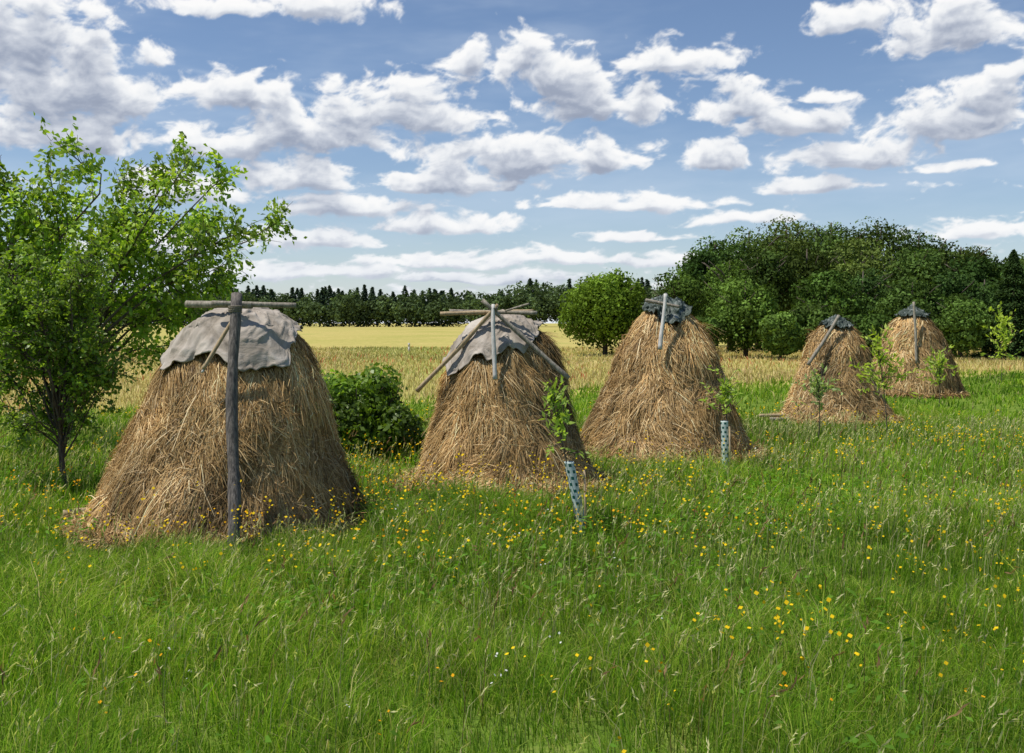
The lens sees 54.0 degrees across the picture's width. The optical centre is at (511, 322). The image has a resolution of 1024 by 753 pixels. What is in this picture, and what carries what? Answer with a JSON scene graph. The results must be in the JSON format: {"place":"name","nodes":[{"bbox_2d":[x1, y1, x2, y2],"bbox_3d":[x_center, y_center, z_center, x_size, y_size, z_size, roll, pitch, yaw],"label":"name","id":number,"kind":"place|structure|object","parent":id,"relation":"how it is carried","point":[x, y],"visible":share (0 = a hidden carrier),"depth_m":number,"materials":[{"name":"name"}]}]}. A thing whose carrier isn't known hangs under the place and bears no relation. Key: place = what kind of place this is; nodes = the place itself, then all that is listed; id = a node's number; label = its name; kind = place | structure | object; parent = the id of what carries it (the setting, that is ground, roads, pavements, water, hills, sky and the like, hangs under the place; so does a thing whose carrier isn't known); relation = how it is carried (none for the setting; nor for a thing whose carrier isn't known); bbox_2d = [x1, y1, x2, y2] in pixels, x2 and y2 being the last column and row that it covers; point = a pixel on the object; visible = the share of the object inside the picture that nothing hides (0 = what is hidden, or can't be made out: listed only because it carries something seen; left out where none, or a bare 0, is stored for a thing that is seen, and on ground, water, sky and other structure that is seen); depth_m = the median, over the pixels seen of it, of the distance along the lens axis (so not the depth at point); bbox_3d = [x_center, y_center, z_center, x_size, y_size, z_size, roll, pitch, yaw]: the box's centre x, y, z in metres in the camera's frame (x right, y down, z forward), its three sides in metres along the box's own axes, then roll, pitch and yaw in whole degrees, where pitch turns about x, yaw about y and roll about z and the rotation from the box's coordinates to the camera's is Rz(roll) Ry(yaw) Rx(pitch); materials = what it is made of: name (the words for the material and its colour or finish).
{"place":"outdoors","nodes":[
{"label":"outdoors","id":0,"kind":"place"},
{"bbox_2d":[0,367,1023,752],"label":"meadow grass","id":1,"kind":"structure","parent":0,"point":[386,645],"depth_m":7.40,"materials":[{"name":"green plant"}]},
{"bbox_2d":[0,0,1023,322],"bbox_3d":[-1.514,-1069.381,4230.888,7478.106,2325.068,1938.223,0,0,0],"label":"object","id":2,"kind":"structure","parent":0,"point":[58,70],"depth_m":4975.85,"materials":[{"name":"white"}]},
{"bbox_2d":[0,323,1023,752],"bbox_3d":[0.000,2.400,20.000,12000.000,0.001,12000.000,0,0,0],"label":"ground","id":3,"kind":"structure","parent":0,"point":[382,335],"depth_m":9.72,"materials":[{"name":"green plant"}]},
{"bbox_2d":[0,237,142,494],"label":"plum tree","id":4,"kind":"object","parent":3,"relation":"on","point":[27,320],"visible":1,"depth_m":13.85,"materials":[{"name":"green plant"}]},
{"bbox_2d":[0,111,306,446],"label":"cherry tree","id":5,"kind":"object","parent":3,"relation":"on","point":[135,240],"visible":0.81,"depth_m":17.57,"materials":[{"name":"green plant"}]},
{"bbox_2d":[56,292,377,552],"bbox_3d":[-3.484,1.089,12.101,4.059,2.853,3.853,0,0,0],"label":"haystack","id":6,"kind":"object","parent":3,"relation":"on","point":[237,392],"visible":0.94,"depth_m":11.09,"materials":[{"name":"plant"}]},
{"bbox_2d":[10,277,673,326],"bbox_3d":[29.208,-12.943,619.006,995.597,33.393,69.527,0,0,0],"label":"distant treeline","id":7,"kind":"object","parent":3,"relation":"on","point":[328,305],"visible":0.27,"depth_m":601.69,"materials":[{"name":"green plant"}]},
{"bbox_2d":[318,362,429,458],"bbox_3d":[-2.561,1.574,17.583,2.731,1.801,1.900,0,0,0],"label":"elder bush","id":8,"kind":"object","parent":3,"relation":"on","point":[372,408],"visible":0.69,"depth_m":17.05,"materials":[{"name":"green plant"}]},
{"bbox_2d":[30,447,795,620],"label":"yellow wildflowers","id":9,"kind":"object","parent":3,"relation":"on","point":[401,544],"visible":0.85,"depth_m":9.74,"materials":[{"name":"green plant"}]},
{"bbox_2d":[386,299,615,499],"bbox_3d":[-0.067,1.053,14.855,3.615,2.793,3.433,0,0,0],"label":"haystack","id":10,"kind":"object","parent":3,"relation":"on","point":[500,365],"visible":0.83,"depth_m":14.04,"materials":[{"name":"plant"}]},
{"bbox_2d":[0,409,1023,752],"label":"grass seed heads","id":11,"kind":"object","parent":3,"relation":"on","point":[694,505],"depth_m":9.36,"materials":[{"name":"green plant"}]},
{"bbox_2d":[0,448,1023,752],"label":"meadow herbs","id":12,"kind":"object","parent":3,"relation":"on","point":[684,600],"visible":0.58,"depth_m":9.25,"materials":[{"name":"green plant"}]},
{"bbox_2d":[0,415,1023,752],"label":"dock stems","id":13,"kind":"object","parent":3,"relation":"on","point":[246,637],"visible":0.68,"depth_m":9.63,"materials":[{"name":"brown plant"}]},
{"bbox_2d":[0,400,1023,752],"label":"yellow wildflowers","id":14,"kind":"object","parent":3,"relation":"on","point":[998,562],"visible":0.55,"depth_m":11.27,"materials":[{"name":"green plant"}]},
{"bbox_2d":[0,431,1023,752],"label":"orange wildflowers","id":15,"kind":"object","parent":3,"relation":"on","point":[784,673],"visible":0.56,"depth_m":10.24,"materials":[{"name":"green plant"}]},
{"bbox_2d":[14,420,1020,752],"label":"wildflowers","id":16,"kind":"object","parent":3,"relation":"on","point":[496,656],"visible":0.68,"depth_m":6.66,"materials":[{"name":"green plant"}]},
{"bbox_2d":[539,374,591,531],"bbox_3d":[0.546,1.510,11.246,0.474,1.882,0.598,0,0,-34],"label":"young tree","id":17,"kind":"object","parent":3,"relation":"on","point":[560,417],"visible":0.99,"depth_m":11.27,"materials":[{"name":"green plant"}]},
{"bbox_2d":[564,461,586,533],"bbox_3d":[0.726,2.030,11.286,0.278,0.941,0.139,0,0,0],"label":"tree guard","id":18,"kind":"object","parent":3,"relation":"on","point":[572,478],"visible":0.77,"depth_m":11.25,"materials":[{"name":"plastic"}]},
{"bbox_2d":[554,268,646,355],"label":"round tree","id":19,"kind":"object","parent":3,"relation":"on","point":[604,308],"visible":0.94,"depth_m":71.31,"materials":[{"name":"green plant"}]},
{"bbox_2d":[579,293,774,467],"bbox_3d":[2.812,0.952,18.026,3.880,2.997,3.736,0,0,0],"label":"haystack","id":20,"kind":"object","parent":3,"relation":"on","point":[666,355],"visible":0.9,"depth_m":17.18,"materials":[{"name":"plant"}]},
{"bbox_2d":[647,266,716,317],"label":"deciduous tree","id":21,"kind":"object","parent":3,"relation":"on","point":[686,291],"visible":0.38,"depth_m":78.98,"materials":[{"name":"green plant"}]},
{"bbox_2d":[695,315,729,349],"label":"deciduous tree","id":22,"kind":"object","parent":3,"relation":"on","point":[712,322],"visible":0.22,"depth_m":66.48,"materials":[{"name":"green plant"}]},
{"bbox_2d":[699,365,747,420],"bbox_3d":[3.345,1.567,16.188,0.695,1.767,0.655,0,0,-12],"label":"young tree","id":23,"kind":"object","parent":3,"relation":"on","point":[724,387],"visible":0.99,"depth_m":16.19,"materials":[{"name":"green plant"}]},
{"bbox_2d":[721,421,730,466],"bbox_3d":[3.442,2.040,16.188,0.159,0.920,0.144,0,0,0],"label":"tree guard","id":24,"kind":"object","parent":3,"relation":"on","point":[725,434],"visible":0.77,"depth_m":16.14,"materials":[{"name":"plastic"}]},
{"bbox_2d":[696,259,763,350],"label":"deciduous tree","id":25,"kind":"object","parent":3,"relation":"on","point":[732,274],"visible":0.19,"depth_m":83.66,"materials":[{"name":"green plant"}]},
{"bbox_2d":[700,275,779,357],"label":"deciduous tree","id":26,"kind":"object","parent":3,"relation":"on","point":[737,312],"visible":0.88,"depth_m":67.11,"materials":[{"name":"green plant"}]},
{"bbox_2d":[693,580,852,702],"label":"yellow wildflowers","id":27,"kind":"object","parent":3,"relation":"on","point":[786,602],"visible":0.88,"depth_m":6.73,"materials":[{"name":"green plant"}]},
{"bbox_2d":[757,310,805,359],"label":"deciduous tree","id":28,"kind":"object","parent":3,"relation":"on","point":[779,333],"visible":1,"depth_m":63.63,"materials":[{"name":"green plant"}]},
{"bbox_2d":[789,303,828,351],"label":"deciduous tree","id":29,"kind":"object","parent":3,"relation":"on","point":[809,318],"visible":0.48,"depth_m":65.20,"materials":[{"name":"green plant"}]},
{"bbox_2d":[791,357,842,442],"bbox_3d":[5.952,1.553,19.404,0.793,1.796,0.978,0,0,41],"label":"young tree","id":30,"kind":"object","parent":3,"relation":"on","point":[816,387],"visible":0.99,"depth_m":19.46,"materials":[{"name":"green plant"}]},
{"bbox_2d":[759,314,907,426],"bbox_3d":[7.707,1.115,24.309,3.669,2.669,3.325,0,0,0],"label":"haystack","id":31,"kind":"object","parent":3,"relation":"on","point":[834,343],"visible":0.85,"depth_m":23.59,"materials":[{"name":"plant"}]},
{"bbox_2d":[788,268,878,318],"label":"deciduous tree","id":32,"kind":"object","parent":3,"relation":"on","point":[824,287],"visible":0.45,"depth_m":71.16,"materials":[{"name":"green plant"}]},
{"bbox_2d":[828,303,842,316],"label":"spruce tree","id":33,"kind":"object","parent":3,"relation":"on","point":[835,309],"visible":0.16,"depth_m":63.84,"materials":[{"name":"green plant"}]},
{"bbox_2d":[672,214,1023,348],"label":"forest","id":34,"kind":"object","parent":3,"relation":"on","point":[782,266],"visible":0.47,"depth_m":93.84,"materials":[{"name":"green plant"}]},
{"bbox_2d":[834,268,892,316],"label":"deciduous tree","id":35,"kind":"object","parent":3,"relation":"on","point":[869,285],"visible":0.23,"depth_m":74.50,"materials":[{"name":"green plant"}]},
{"bbox_2d":[842,313,891,357],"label":"deciduous tree","id":36,"kind":"object","parent":3,"relation":"on","point":[863,324],"visible":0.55,"depth_m":63.90,"materials":[{"name":"green plant"}]},
{"bbox_2d":[849,323,931,433],"bbox_3d":[7.516,1.220,20.390,1.515,2.460,1.383,0,0,0],"label":"young tree","id":37,"kind":"object","parent":3,"relation":"on","point":[882,358],"visible":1,"depth_m":20.17,"materials":[{"name":"green plant"}]},
{"bbox_2d":[874,274,944,319],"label":"deciduous tree","id":38,"kind":"object","parent":3,"relation":"on","point":[924,297],"visible":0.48,"depth_m":68.37,"materials":[{"name":"green plant"}]},
{"bbox_2d":[872,302,970,398],"bbox_3d":[13.354,0.882,33.213,3.473,3.136,3.386,0,0,0],"label":"haystack","id":39,"kind":"object","parent":3,"relation":"on","point":[915,333],"visible":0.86,"depth_m":32.33,"materials":[{"name":"plant"}]},
{"bbox_2d":[916,345,958,407],"bbox_3d":[11.840,1.518,27.733,1.022,1.867,1.182,0,0,-29],"label":"young tree","id":40,"kind":"object","parent":3,"relation":"on","point":[939,364],"visible":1,"depth_m":27.78,"materials":[{"name":"green plant"}]},
{"bbox_2d":[932,293,994,358],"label":"deciduous tree","id":41,"kind":"object","parent":3,"relation":"on","point":[961,322],"visible":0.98,"depth_m":64.99,"materials":[{"name":"green plant"}]},
{"bbox_2d":[931,269,995,355],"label":"deciduous tree","id":42,"kind":"object","parent":3,"relation":"on","point":[952,285],"visible":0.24,"depth_m":70.31,"materials":[{"name":"green plant"}]},
{"bbox_2d":[973,279,1015,352],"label":"deciduous tree","id":43,"kind":"object","parent":3,"relation":"on","point":[992,286],"visible":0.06,"depth_m":73.15,"materials":[{"name":"green plant"}]},
{"bbox_2d":[970,249,1023,360],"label":"spruce tree","id":44,"kind":"object","parent":3,"relation":"on","point":[1013,270],"visible":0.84,"depth_m":66.15,"materials":[{"name":"green plant"}]},
{"bbox_2d":[980,301,1022,383],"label":"young tree","id":45,"kind":"object","parent":3,"relation":"on","point":[1006,340],"visible":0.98,"depth_m":37.16,"materials":[{"name":"green plant"}]},
{"bbox_2d":[1004,292,1023,356],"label":"spruce tree","id":46,"kind":"object","parent":3,"relation":"on","point":[1021,337],"visible":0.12,"depth_m":68.01,"materials":[{"name":"green plant"}]},
{"bbox_2d":[0,345,1023,416],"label":"cereal field","id":47,"kind":"structure","parent":0,"point":[439,351],"depth_m":54.62,"materials":[{"name":"plant"}]}
]}

